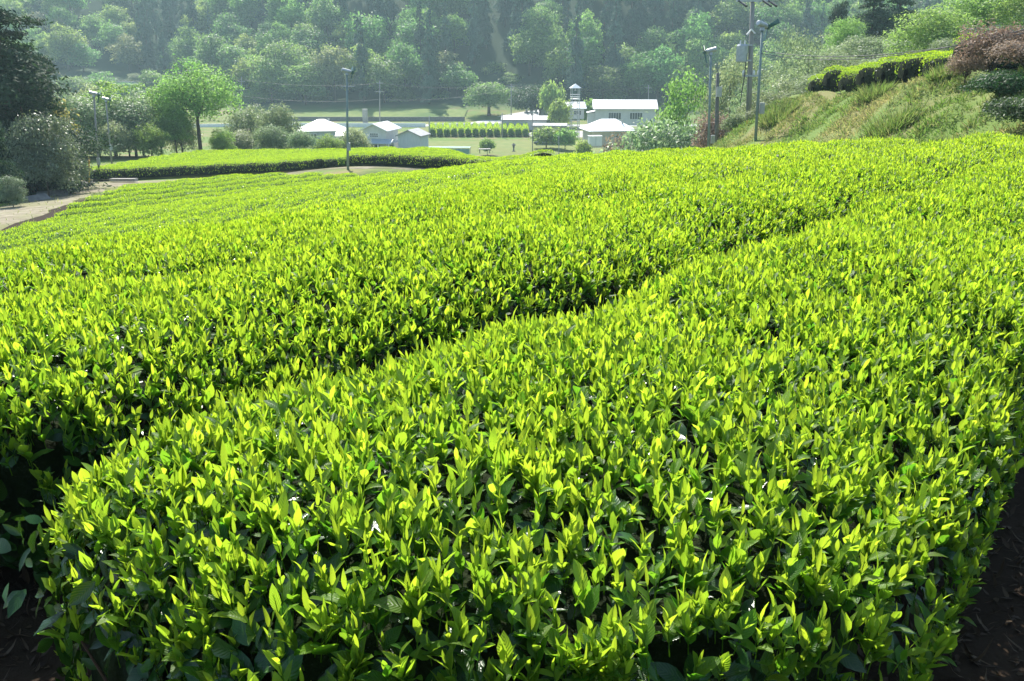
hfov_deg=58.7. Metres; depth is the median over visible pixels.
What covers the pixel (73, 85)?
woodland edge tree
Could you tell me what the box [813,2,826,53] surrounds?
cedar tree
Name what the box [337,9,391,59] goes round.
broadleaf tree
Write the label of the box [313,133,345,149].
shrub
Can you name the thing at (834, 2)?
broadleaf tree
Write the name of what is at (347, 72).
fan pole
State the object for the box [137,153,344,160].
tea hedge
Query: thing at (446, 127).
clipped hedge
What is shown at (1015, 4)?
green tree
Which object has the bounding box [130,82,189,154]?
tree
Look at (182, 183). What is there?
tea hedge
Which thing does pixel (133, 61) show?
broadleaf tree
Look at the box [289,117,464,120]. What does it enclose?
terrace wall
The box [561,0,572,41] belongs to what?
cedar tree
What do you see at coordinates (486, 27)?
cedar tree
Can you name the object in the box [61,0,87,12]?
broadleaf tree
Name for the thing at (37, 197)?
board
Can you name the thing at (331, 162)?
tea hedge
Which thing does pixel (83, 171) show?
glossy bush
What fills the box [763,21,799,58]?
broadleaf tree
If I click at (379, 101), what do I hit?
utility pole
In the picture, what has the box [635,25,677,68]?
broadleaf tree
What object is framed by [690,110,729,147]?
dry bush
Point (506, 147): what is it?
lawn
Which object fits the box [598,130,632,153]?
dry bush
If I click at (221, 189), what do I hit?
tea hedge
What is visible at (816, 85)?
tea hedge
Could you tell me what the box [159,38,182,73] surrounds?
broadleaf tree
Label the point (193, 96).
lone tree
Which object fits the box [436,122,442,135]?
clipped hedge
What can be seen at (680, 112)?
tree
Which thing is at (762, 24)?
fan pole
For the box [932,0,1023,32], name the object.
green tree
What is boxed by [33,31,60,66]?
broadleaf tree
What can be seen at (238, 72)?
broadleaf tree
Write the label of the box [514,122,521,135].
clipped hedge
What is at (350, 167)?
field path
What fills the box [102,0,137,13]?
broadleaf tree
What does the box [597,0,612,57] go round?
cedar tree
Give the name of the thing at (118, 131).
shrub
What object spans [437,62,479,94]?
broadleaf tree
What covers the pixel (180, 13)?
cedar tree
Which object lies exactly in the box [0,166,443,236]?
tea hedge
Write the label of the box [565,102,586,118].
house
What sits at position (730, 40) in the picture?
broadleaf tree
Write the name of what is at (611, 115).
window
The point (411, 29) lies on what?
broadleaf tree
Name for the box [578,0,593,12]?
cedar tree
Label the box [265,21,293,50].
broadleaf tree
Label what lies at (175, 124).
tree
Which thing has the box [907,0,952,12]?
broadleaf tree
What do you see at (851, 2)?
broadleaf tree
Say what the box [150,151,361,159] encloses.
tea hedge
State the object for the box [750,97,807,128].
grass tussock
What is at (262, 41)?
broadleaf tree
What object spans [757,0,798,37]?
broadleaf tree
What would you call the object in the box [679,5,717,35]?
broadleaf tree
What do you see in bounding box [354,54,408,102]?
broadleaf tree
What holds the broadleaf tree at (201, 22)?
on the ground at (1000, 652)
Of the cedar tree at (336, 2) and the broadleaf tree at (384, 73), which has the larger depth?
the cedar tree at (336, 2)
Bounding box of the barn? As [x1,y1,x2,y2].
[301,118,345,142]
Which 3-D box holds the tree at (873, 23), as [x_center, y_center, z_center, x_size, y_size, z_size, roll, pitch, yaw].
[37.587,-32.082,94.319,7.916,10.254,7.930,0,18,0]
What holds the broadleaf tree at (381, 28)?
on the ground at (1000, 652)
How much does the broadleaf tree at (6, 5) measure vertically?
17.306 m
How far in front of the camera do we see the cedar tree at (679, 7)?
302.52 m
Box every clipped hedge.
[428,122,435,135]
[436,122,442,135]
[443,122,449,135]
[450,122,457,135]
[457,121,464,135]
[464,122,471,135]
[472,122,478,135]
[479,122,485,135]
[486,122,492,135]
[493,122,499,135]
[500,122,507,135]
[507,122,514,134]
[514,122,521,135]
[521,123,528,135]
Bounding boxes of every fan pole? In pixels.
[89,89,101,179]
[101,95,112,163]
[341,67,354,169]
[702,45,716,146]
[754,19,779,140]
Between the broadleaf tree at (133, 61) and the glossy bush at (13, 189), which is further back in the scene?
the broadleaf tree at (133, 61)
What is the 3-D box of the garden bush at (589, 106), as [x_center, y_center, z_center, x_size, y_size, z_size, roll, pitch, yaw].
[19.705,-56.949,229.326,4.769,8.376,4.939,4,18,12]
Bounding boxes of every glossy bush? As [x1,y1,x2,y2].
[0,176,28,206]
[1,110,84,196]
[41,134,93,193]
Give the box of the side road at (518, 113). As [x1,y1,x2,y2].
[471,110,538,122]
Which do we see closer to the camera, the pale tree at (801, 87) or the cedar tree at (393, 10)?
the pale tree at (801, 87)
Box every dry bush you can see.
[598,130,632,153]
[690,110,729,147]
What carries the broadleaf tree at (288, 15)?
on the ground at (1000, 652)
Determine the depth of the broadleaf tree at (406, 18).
301.18 m
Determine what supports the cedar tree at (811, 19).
on the ground at (1000, 652)
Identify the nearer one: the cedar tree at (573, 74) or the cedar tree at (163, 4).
the cedar tree at (573, 74)
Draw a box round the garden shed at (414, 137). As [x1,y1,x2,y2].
[395,128,430,148]
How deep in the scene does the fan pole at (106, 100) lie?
83.82 m
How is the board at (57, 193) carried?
on the dirt path at (25, 208)
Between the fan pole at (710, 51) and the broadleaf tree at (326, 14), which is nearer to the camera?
the fan pole at (710, 51)
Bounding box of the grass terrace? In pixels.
[299,108,467,116]
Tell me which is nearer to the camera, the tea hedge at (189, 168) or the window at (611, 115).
the tea hedge at (189, 168)
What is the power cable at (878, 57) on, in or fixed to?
attached to the fan pole at (762, 24)
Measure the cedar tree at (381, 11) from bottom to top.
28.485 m
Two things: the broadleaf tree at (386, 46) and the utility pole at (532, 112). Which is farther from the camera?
the broadleaf tree at (386, 46)
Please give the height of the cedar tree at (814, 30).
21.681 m
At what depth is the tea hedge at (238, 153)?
84.87 m
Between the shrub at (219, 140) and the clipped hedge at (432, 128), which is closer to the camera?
the shrub at (219, 140)
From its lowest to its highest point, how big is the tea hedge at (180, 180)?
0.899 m
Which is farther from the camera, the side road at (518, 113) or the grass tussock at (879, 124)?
the side road at (518, 113)
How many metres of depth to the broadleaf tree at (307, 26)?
302.47 m
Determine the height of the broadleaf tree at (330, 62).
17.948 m
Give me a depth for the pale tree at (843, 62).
68.40 m
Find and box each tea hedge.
[0,130,1023,590]
[0,135,921,330]
[0,139,822,282]
[0,154,1023,680]
[0,155,538,254]
[0,158,506,251]
[0,163,477,244]
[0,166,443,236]
[1,143,769,256]
[3,155,540,254]
[22,170,416,227]
[54,170,391,219]
[66,172,357,211]
[82,155,325,179]
[85,172,322,203]
[94,156,338,169]
[102,172,287,195]
[106,155,350,168]
[116,154,355,165]
[118,173,252,189]
[123,156,545,234]
[126,154,345,163]
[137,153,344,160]
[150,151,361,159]
[160,149,386,157]
[170,148,392,155]
[182,147,395,153]
[193,146,396,152]
[193,156,544,224]
[224,152,575,223]
[235,146,721,222]
[343,149,554,166]
[348,151,597,201]
[357,149,488,159]
[359,149,641,202]
[379,147,463,154]
[394,146,451,150]
[409,147,681,194]
[806,65,871,93]
[820,65,880,88]
[836,60,893,92]
[853,52,936,85]
[873,55,947,81]
[894,50,1005,78]
[919,50,991,76]
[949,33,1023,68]
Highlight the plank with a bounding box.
[109,178,137,181]
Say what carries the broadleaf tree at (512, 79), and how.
on the ground at (1000, 652)
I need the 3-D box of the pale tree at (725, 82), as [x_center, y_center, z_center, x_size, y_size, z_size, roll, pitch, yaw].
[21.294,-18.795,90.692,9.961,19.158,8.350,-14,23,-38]
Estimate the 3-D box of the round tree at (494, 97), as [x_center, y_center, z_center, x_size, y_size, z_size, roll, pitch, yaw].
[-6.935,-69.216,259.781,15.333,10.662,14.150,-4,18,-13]
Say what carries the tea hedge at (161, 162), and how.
on the ground at (1000, 652)
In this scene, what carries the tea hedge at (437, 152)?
on the ground at (1000, 652)
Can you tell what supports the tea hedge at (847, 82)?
on the ground at (1000, 652)
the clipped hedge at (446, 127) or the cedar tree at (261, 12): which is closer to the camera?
the clipped hedge at (446, 127)
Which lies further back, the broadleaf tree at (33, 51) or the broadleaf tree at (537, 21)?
the broadleaf tree at (33, 51)
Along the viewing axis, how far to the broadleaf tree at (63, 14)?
348.67 m
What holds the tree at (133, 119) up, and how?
on the ground at (1000, 652)
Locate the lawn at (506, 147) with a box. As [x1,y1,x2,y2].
[428,140,639,153]
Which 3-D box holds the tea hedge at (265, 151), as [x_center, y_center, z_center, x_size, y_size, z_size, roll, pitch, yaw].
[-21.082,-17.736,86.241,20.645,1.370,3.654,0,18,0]
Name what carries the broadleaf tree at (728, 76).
on the ground at (1000, 652)
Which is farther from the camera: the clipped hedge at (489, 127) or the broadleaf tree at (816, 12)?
the broadleaf tree at (816, 12)
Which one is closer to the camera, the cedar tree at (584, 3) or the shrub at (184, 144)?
the shrub at (184, 144)
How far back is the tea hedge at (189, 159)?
77.80 m
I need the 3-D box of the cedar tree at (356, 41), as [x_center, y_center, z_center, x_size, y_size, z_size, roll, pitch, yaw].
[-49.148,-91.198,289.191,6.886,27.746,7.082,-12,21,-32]
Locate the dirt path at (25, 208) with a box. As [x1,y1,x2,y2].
[0,179,121,229]
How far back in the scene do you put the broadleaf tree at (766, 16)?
300.96 m
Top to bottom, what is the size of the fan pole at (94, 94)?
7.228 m
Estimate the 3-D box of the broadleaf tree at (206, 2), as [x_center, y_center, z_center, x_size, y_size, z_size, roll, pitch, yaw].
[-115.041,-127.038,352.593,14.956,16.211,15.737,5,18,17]
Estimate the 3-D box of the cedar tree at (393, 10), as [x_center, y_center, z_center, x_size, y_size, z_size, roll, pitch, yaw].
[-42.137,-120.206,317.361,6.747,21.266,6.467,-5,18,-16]
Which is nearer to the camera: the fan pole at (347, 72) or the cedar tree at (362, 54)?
the fan pole at (347, 72)
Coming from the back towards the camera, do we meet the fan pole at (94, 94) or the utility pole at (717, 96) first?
the fan pole at (94, 94)
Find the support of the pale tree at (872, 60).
on the ground at (1000, 652)
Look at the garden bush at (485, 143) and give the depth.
168.03 m
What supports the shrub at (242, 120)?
on the ground at (1000, 652)
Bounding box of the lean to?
[335,131,344,139]
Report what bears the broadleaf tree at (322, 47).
on the ground at (1000, 652)
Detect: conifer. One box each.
[0,6,124,194]
[0,120,27,204]
[1,44,82,188]
[3,82,86,197]
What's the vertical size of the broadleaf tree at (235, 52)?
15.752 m
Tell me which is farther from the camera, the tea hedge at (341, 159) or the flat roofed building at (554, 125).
the flat roofed building at (554, 125)
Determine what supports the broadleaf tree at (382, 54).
on the ground at (1000, 652)
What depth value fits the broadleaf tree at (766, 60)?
275.70 m
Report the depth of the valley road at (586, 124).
235.60 m
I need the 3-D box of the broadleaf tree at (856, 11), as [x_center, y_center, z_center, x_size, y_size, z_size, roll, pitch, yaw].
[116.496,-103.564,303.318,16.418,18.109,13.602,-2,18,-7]
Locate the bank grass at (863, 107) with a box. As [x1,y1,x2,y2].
[703,61,1023,148]
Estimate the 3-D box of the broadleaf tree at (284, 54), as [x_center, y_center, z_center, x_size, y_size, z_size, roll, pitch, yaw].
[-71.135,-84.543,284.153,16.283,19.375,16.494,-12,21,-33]
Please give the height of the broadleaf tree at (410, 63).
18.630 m
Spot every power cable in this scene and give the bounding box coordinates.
[244,96,378,101]
[246,80,377,85]
[761,29,1023,59]
[764,33,1023,56]
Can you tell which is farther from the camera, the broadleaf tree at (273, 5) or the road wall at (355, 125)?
the broadleaf tree at (273, 5)
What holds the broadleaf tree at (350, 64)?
on the ground at (1000, 652)
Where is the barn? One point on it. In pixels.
(318, 127)
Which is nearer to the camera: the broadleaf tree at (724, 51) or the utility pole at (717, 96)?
the utility pole at (717, 96)
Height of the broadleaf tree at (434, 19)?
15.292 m
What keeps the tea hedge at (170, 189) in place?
on the ground at (1000, 652)
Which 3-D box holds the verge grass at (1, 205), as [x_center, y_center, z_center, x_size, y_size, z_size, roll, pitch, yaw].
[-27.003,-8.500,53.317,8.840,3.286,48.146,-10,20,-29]
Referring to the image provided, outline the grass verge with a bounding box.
[194,112,301,120]
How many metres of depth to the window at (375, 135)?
158.67 m
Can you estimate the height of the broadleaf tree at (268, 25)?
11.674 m
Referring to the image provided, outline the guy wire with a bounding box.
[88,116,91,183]
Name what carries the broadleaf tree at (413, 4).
on the ground at (1000, 652)
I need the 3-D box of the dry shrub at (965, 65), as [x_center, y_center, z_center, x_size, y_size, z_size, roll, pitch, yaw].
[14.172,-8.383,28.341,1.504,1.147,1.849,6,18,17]
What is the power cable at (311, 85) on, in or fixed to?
attached to the utility pole
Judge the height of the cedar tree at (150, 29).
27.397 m
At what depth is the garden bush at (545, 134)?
177.56 m
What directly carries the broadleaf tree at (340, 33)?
on the ground at (1000, 652)
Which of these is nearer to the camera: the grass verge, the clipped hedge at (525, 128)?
the clipped hedge at (525, 128)
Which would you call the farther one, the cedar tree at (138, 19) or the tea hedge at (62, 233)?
the cedar tree at (138, 19)
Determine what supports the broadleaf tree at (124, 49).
on the ground at (1000, 652)
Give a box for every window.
[370,133,377,137]
[608,112,620,118]
[630,112,642,119]
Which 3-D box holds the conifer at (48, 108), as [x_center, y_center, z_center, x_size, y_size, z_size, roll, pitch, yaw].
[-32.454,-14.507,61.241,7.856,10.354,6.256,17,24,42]
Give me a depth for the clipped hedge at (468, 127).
205.39 m
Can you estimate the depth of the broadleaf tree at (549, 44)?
287.10 m
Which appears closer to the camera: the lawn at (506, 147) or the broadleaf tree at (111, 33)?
the lawn at (506, 147)
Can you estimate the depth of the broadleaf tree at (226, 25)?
325.36 m
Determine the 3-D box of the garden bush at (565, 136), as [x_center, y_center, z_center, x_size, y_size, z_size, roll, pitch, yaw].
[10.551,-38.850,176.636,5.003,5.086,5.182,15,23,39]
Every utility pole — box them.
[379,81,379,121]
[508,83,513,114]
[530,111,534,151]
[714,73,721,143]
[736,0,777,119]
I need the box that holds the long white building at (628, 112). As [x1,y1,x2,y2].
[587,99,657,125]
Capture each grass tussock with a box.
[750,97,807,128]
[851,78,900,103]
[860,99,929,138]
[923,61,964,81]
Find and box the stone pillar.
[362,109,367,122]
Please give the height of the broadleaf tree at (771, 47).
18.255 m
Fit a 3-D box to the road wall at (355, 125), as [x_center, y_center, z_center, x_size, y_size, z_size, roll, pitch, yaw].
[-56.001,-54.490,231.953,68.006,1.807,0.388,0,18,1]
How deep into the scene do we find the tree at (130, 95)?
104.31 m
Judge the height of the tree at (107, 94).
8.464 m
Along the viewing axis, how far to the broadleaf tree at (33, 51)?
331.78 m
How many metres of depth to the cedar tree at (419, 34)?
289.27 m
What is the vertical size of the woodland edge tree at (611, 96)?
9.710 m
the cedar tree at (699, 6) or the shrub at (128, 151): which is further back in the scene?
the cedar tree at (699, 6)
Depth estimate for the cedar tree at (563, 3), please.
309.92 m
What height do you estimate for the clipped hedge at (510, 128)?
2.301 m
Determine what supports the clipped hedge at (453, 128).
on the ground at (1000, 652)
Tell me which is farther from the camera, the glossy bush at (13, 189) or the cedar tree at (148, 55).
the cedar tree at (148, 55)
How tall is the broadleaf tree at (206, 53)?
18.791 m
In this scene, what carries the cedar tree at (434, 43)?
on the ground at (1000, 652)
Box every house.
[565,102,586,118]
[579,119,634,147]
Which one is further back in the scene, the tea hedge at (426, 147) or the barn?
the barn
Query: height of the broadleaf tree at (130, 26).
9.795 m
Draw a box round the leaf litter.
[0,500,1023,680]
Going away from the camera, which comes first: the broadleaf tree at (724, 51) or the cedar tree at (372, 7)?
the broadleaf tree at (724, 51)
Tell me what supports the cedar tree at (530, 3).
on the ground at (1000, 652)
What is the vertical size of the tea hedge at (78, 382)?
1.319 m
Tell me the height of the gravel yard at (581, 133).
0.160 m
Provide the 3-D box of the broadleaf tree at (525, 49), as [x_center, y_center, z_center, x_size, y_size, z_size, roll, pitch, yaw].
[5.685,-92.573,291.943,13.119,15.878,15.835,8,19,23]
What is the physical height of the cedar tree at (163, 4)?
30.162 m
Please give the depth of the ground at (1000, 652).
35.81 m
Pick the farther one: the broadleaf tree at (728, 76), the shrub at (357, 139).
the broadleaf tree at (728, 76)
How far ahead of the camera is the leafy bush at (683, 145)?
73.78 m
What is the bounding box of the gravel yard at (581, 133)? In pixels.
[525,130,695,136]
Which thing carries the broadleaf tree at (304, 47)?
on the ground at (1000, 652)
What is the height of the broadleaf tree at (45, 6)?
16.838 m
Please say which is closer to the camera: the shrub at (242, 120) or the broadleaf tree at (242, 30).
the shrub at (242, 120)
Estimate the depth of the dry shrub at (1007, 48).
24.81 m
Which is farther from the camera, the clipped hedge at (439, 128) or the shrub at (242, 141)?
the clipped hedge at (439, 128)
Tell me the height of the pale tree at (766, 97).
5.108 m
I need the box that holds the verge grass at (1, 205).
[0,180,99,226]
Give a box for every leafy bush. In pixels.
[593,111,699,152]
[641,119,710,151]
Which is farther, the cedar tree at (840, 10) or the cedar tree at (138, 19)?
the cedar tree at (138, 19)
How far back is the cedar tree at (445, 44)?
295.11 m
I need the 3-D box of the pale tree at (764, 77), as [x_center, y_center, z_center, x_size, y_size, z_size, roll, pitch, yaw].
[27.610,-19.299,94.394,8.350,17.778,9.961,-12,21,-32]
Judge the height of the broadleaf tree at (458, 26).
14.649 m
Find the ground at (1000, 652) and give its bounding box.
[0,0,1023,680]
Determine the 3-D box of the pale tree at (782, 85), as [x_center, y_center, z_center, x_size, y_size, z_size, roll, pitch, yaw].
[19.577,-15.408,62.113,6.352,4.859,5.324,-2,18,-6]
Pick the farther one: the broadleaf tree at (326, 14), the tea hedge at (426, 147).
the broadleaf tree at (326, 14)
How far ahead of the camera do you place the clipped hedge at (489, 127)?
205.01 m
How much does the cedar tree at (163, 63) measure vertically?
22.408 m
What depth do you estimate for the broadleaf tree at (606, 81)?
276.46 m
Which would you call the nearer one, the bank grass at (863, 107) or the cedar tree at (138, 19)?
the bank grass at (863, 107)
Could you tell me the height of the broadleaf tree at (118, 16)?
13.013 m
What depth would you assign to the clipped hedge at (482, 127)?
205.43 m
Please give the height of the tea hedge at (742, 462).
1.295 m
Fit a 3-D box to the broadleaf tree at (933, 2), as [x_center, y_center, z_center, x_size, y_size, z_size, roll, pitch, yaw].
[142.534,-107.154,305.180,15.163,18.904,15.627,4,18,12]
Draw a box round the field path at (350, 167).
[90,165,440,185]
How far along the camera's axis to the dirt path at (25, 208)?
47.47 m
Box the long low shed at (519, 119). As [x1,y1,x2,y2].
[501,115,547,129]
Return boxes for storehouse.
[358,121,401,147]
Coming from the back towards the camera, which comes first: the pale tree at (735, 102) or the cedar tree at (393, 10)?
the cedar tree at (393, 10)
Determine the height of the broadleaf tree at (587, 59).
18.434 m
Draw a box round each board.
[24,193,50,201]
[36,189,67,195]
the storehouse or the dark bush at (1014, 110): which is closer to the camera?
the dark bush at (1014, 110)
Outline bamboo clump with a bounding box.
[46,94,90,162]
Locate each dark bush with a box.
[957,65,1023,95]
[981,95,1023,122]
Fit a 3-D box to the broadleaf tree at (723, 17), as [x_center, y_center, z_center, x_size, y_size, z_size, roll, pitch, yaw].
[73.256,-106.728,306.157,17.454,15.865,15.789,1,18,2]
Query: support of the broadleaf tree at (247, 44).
on the ground at (1000, 652)
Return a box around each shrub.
[78,136,107,156]
[91,119,137,158]
[116,127,143,155]
[128,122,170,155]
[157,108,203,154]
[206,128,237,149]
[221,103,274,148]
[227,129,260,150]
[249,99,305,148]
[251,123,295,149]
[285,129,317,148]
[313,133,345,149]
[335,127,375,148]
[505,84,542,115]
[512,83,567,115]
[718,111,745,135]
[744,108,755,118]
[765,99,781,109]
[942,53,991,85]
[952,17,1023,72]
[977,37,1023,68]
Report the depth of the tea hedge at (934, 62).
33.31 m
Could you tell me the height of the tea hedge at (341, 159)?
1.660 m
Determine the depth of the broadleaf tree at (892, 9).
300.87 m
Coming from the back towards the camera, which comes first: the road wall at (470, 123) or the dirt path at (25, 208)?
the road wall at (470, 123)
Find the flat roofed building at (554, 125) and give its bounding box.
[533,123,566,142]
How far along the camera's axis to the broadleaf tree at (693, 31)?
287.02 m
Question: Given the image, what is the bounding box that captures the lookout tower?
[569,84,580,136]
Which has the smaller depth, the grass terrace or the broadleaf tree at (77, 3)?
the grass terrace
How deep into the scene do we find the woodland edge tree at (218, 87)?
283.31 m
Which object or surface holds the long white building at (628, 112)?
on the ground at (1000, 652)
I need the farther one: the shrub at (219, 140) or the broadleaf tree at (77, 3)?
the broadleaf tree at (77, 3)
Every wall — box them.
[109,81,138,84]
[194,123,425,126]
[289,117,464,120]
[434,123,500,126]
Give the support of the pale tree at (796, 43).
on the ground at (1000, 652)
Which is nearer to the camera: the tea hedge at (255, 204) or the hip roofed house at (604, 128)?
the tea hedge at (255, 204)
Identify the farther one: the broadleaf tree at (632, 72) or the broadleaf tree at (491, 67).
the broadleaf tree at (491, 67)
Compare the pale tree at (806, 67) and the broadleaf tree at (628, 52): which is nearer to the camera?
the pale tree at (806, 67)
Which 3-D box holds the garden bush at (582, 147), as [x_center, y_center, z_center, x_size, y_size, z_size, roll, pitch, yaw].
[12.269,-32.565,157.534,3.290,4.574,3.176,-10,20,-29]
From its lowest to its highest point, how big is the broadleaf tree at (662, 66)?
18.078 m
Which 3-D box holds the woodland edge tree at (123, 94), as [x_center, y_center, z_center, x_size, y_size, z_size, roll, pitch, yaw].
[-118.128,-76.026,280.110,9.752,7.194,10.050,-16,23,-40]
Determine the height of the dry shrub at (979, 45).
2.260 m
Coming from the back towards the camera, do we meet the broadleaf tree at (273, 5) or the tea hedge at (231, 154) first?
the broadleaf tree at (273, 5)
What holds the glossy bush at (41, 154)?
on the ground at (1000, 652)
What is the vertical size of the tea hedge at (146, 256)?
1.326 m
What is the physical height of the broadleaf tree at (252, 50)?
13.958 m
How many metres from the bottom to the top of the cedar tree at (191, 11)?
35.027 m
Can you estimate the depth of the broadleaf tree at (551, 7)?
303.01 m
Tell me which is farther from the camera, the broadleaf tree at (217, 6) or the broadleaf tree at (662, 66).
the broadleaf tree at (217, 6)
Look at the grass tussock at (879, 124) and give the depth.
28.22 m
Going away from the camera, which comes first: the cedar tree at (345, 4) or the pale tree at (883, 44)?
the pale tree at (883, 44)
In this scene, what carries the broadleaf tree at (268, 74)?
on the ground at (1000, 652)
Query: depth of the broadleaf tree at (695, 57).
280.80 m
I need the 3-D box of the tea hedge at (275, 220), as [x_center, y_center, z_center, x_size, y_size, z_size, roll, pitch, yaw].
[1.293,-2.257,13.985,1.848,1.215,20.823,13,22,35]
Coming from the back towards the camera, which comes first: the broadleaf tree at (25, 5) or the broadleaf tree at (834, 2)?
the broadleaf tree at (25, 5)
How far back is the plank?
67.21 m
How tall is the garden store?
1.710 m
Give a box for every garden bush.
[477,137,496,154]
[528,124,560,148]
[536,78,565,122]
[547,96,573,124]
[552,127,580,149]
[573,139,592,153]
[582,97,593,120]
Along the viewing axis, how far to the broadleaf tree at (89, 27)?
350.88 m
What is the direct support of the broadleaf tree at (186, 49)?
on the ground at (1000, 652)
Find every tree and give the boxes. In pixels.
[0,0,28,28]
[0,0,38,14]
[1,24,23,41]
[7,42,45,58]
[11,27,44,52]
[19,11,50,32]
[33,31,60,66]
[39,0,74,17]
[41,22,88,70]
[42,4,80,37]
[44,16,76,35]
[50,91,113,141]
[56,75,93,95]
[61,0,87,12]
[64,42,101,71]
[65,81,120,155]
[75,11,108,47]
[77,79,145,155]
[84,70,117,90]
[90,19,134,51]
[96,3,132,29]
[99,94,162,155]
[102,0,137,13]
[104,32,143,71]
[114,82,141,96]
[115,46,142,68]
[115,89,171,155]
[118,21,138,37]
[127,73,142,80]
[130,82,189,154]
[134,0,144,42]
[138,1,157,72]
[138,69,169,88]
[141,54,245,150]
[144,0,160,69]
[146,0,164,39]
[149,99,196,152]
[155,72,197,86]
[156,15,171,74]
[158,0,175,31]
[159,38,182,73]
[165,0,177,45]
[169,25,204,72]
[175,0,187,37]
[178,4,215,37]
[183,0,201,40]
[185,50,211,72]
[186,32,239,83]
[194,0,218,24]
[201,79,230,94]
[204,0,246,21]
[204,6,213,36]
[210,10,252,41]
[210,44,252,90]
[223,0,261,33]
[223,26,259,44]
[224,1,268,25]
[226,57,265,89]
[234,33,257,56]
[234,84,278,102]
[241,47,255,87]
[242,51,290,101]
[252,29,285,58]
[254,0,270,30]
[254,19,278,41]
[258,37,305,91]
[262,0,291,23]
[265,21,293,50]
[274,0,310,30]
[277,61,331,103]
[286,27,327,55]
[286,41,316,60]
[290,52,327,98]
[291,21,330,49]
[300,0,312,8]
[301,0,350,42]
[306,44,355,100]
[319,41,351,96]
[328,18,354,52]
[333,0,346,9]
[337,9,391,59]
[338,0,350,27]
[342,44,384,98]
[351,7,363,91]
[351,17,373,102]
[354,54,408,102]
[364,14,388,57]
[366,0,376,13]
[370,0,394,29]
[373,50,406,78]
[378,39,407,56]
[382,41,424,90]
[385,0,400,25]
[390,7,417,40]
[391,17,441,56]
[405,0,438,18]
[412,0,425,84]
[413,7,441,41]
[418,15,439,103]
[419,0,443,97]
[423,0,464,17]
[434,13,472,52]
[435,0,455,59]
[435,50,465,90]
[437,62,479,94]
[462,81,510,115]
[479,0,495,49]
[479,61,506,75]
[492,0,512,26]
[497,72,523,84]
[507,0,521,57]
[509,27,546,75]
[510,0,529,34]
[511,2,567,41]
[519,0,534,17]
[534,0,568,28]
[535,25,570,65]
[542,42,570,86]
[556,0,571,22]
[557,36,605,92]
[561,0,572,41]
[562,3,587,101]
[566,8,605,56]
[578,0,590,23]
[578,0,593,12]
[581,63,626,99]
[596,89,629,99]
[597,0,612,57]
[604,42,646,64]
[619,51,659,99]
[621,0,643,48]
[623,44,685,99]
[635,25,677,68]
[645,65,708,134]
[664,0,679,56]
[664,61,691,91]
[671,0,685,39]
[672,10,716,62]
[676,35,726,72]
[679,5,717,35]
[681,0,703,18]
[682,68,720,99]
[685,52,761,130]
[689,34,732,73]
[692,0,704,35]
[706,0,756,36]
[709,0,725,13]
[712,62,746,99]
[715,31,748,53]
[716,45,753,71]
[719,78,776,118]
[722,0,762,35]
[734,88,795,115]
[743,54,782,86]
[744,3,788,46]
[753,37,789,75]
[753,65,789,103]
[754,78,804,107]
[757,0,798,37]
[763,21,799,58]
[765,25,834,85]
[766,0,805,39]
[772,41,854,95]
[790,71,825,95]
[791,0,825,17]
[793,52,864,90]
[798,1,833,35]
[799,0,811,56]
[799,0,815,51]
[812,19,817,52]
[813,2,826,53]
[817,0,846,30]
[822,15,868,55]
[824,0,850,63]
[824,33,895,69]
[832,0,875,32]
[845,1,872,32]
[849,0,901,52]
[857,56,894,68]
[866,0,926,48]
[871,0,913,31]
[871,38,925,59]
[877,5,993,57]
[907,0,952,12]
[917,0,959,15]
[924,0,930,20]
[926,36,962,54]
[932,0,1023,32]
[985,0,1023,28]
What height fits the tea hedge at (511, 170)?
1.324 m
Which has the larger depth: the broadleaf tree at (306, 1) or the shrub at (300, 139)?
the broadleaf tree at (306, 1)
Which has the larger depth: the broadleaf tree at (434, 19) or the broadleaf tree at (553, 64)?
the broadleaf tree at (434, 19)
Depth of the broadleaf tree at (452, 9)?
310.82 m
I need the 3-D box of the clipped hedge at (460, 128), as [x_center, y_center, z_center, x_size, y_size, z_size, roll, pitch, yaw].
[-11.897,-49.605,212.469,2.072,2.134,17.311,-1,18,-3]
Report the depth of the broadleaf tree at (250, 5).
333.12 m
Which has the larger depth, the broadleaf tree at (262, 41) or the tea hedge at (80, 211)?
the broadleaf tree at (262, 41)
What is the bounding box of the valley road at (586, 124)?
[426,124,701,125]
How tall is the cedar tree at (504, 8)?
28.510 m
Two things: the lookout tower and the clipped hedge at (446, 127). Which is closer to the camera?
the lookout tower
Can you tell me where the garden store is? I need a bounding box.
[587,135,602,145]
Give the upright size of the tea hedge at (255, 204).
1.524 m
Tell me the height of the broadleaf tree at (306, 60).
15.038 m
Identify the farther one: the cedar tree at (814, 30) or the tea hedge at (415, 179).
the cedar tree at (814, 30)
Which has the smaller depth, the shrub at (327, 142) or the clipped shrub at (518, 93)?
the shrub at (327, 142)
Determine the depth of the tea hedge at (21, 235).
33.02 m
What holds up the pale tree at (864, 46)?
on the ground at (1000, 652)
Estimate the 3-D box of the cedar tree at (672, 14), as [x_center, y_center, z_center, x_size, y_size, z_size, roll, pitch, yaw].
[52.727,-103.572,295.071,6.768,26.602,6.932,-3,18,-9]
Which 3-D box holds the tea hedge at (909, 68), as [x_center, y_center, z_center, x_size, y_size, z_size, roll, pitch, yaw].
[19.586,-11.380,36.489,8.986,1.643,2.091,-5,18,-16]

